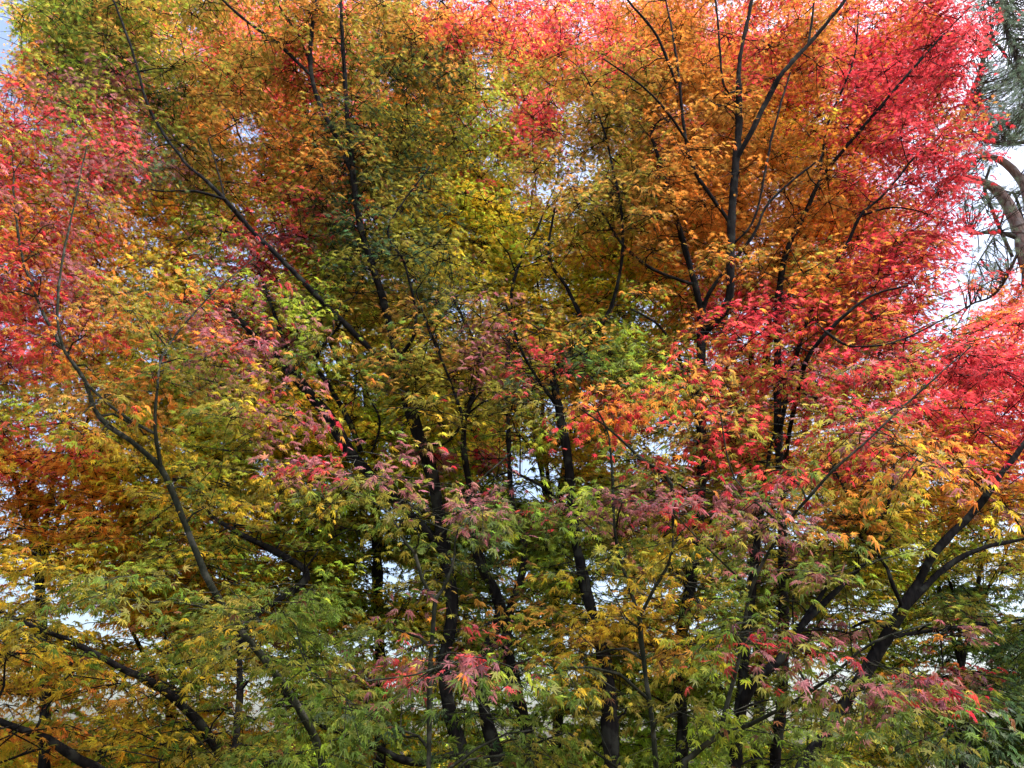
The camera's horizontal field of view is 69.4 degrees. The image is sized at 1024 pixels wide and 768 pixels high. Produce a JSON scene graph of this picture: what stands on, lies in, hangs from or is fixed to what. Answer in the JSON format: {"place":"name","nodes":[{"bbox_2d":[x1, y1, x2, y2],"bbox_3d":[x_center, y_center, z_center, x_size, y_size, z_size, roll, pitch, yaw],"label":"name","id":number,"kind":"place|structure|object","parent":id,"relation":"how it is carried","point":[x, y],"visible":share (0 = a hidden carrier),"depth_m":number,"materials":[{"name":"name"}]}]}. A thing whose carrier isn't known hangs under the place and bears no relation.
{"place":"outdoors","nodes":[
{"label":"outdoors","id":0,"kind":"place"},
{"bbox_2d":[0,0,1023,764],"label":"sky","id":1,"kind":"structure","parent":0,"point":[1018,161],"materials":[{"name":"white"}]},
{"bbox_3d":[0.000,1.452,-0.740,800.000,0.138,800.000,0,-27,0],"label":"ground","id":2,"kind":"structure","parent":0,"visible":0},
{"bbox_2d":[0,49,363,767],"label":"japanese maple","id":3,"kind":"object","parent":2,"relation":"on","point":[28,501],"visible":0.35,"depth_m":8.98,"materials":[{"name":"red plant"}]},
{"bbox_2d":[0,25,366,767],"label":"japanese maple","id":4,"kind":"object","parent":2,"relation":"on","point":[90,589],"visible":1,"depth_m":4.53,"materials":[{"name":"green plant"}]},
{"bbox_2d":[0,431,383,767],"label":"japanese maple","id":5,"kind":"object","parent":2,"relation":"on","point":[38,658],"visible":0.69,"depth_m":4.71,"materials":[{"name":"green plant"}]},
{"bbox_2d":[0,500,426,767],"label":"japanese maple","id":6,"kind":"object","parent":2,"relation":"on","point":[30,760],"visible":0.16,"depth_m":8.96,"materials":[{"name":"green plant"}]},
{"bbox_2d":[0,0,582,767],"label":"japanese maple","id":7,"kind":"object","parent":2,"relation":"on","point":[108,22],"visible":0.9,"depth_m":8.03,"materials":[{"name":"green plant"}]},
{"bbox_2d":[0,0,586,767],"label":"japanese maple","id":8,"kind":"object","parent":2,"relation":"on","point":[372,600],"visible":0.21,"depth_m":9.97,"materials":[{"name":"green plant"}]},
{"bbox_2d":[151,425,615,767],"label":"maple sapling","id":9,"kind":"object","parent":2,"relation":"on","point":[472,517],"visible":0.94,"depth_m":3.13,"materials":[{"name":"green plant"}]},
{"bbox_2d":[239,0,758,767],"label":"japanese maple","id":10,"kind":"object","parent":2,"relation":"on","point":[577,276],"visible":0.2,"depth_m":10.79,"materials":[{"name":"green plant"}]},
{"bbox_2d":[363,0,746,767],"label":"japanese maple","id":11,"kind":"object","parent":2,"relation":"on","point":[565,48],"visible":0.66,"depth_m":7.20,"materials":[{"name":"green plant"}]},
{"bbox_2d":[402,358,826,767],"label":"maple sapling","id":12,"kind":"object","parent":2,"relation":"on","point":[557,677],"visible":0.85,"depth_m":3.36,"materials":[{"name":"green plant"}]},
{"bbox_2d":[519,0,879,767],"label":"japanese maple","id":13,"kind":"object","parent":2,"relation":"on","point":[735,112],"visible":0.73,"depth_m":8.38,"materials":[{"name":"orange plant"}]},
{"bbox_2d":[545,0,990,767],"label":"japanese maple","id":14,"kind":"object","parent":2,"relation":"on","point":[869,52],"visible":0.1,"depth_m":10.77,"materials":[{"name":"orange plant"}]},
{"bbox_2d":[603,354,957,767],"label":"japanese maple","id":15,"kind":"object","parent":2,"relation":"on","point":[743,696],"visible":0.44,"depth_m":5.89,"materials":[{"name":"red plant"}]},
{"bbox_2d":[563,258,1023,767],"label":"broadleaf tree","id":16,"kind":"object","parent":2,"relation":"on","point":[874,757],"visible":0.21,"depth_m":9.53,"materials":[{"name":"plant"}]},
{"bbox_2d":[576,328,1023,767],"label":"japanese maple","id":17,"kind":"object","parent":2,"relation":"on","point":[894,695],"visible":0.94,"depth_m":3.04,"materials":[{"name":"red plant"}]},
{"bbox_2d":[673,0,1023,767],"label":"japanese maple","id":18,"kind":"object","parent":2,"relation":"on","point":[913,242],"visible":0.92,"depth_m":7.99,"materials":[{"name":"red plant"}]},
{"bbox_2d":[709,408,1023,767],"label":"japanese maple","id":19,"kind":"object","parent":2,"relation":"on","point":[970,625],"visible":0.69,"depth_m":5.64,"materials":[{"name":"yellow plant"}]},
{"bbox_2d":[728,290,1023,767],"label":"japanese maple","id":20,"kind":"object","parent":2,"relation":"on","point":[962,657],"visible":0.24,"depth_m":9.45,"materials":[{"name":"red plant"}]},
{"bbox_2d":[945,0,1023,325],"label":"pine tree","id":21,"kind":"object","parent":2,"relation":"on","point":[1012,211],"visible":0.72,"depth_m":13.71,"materials":[{"name":"plant"}]}
]}

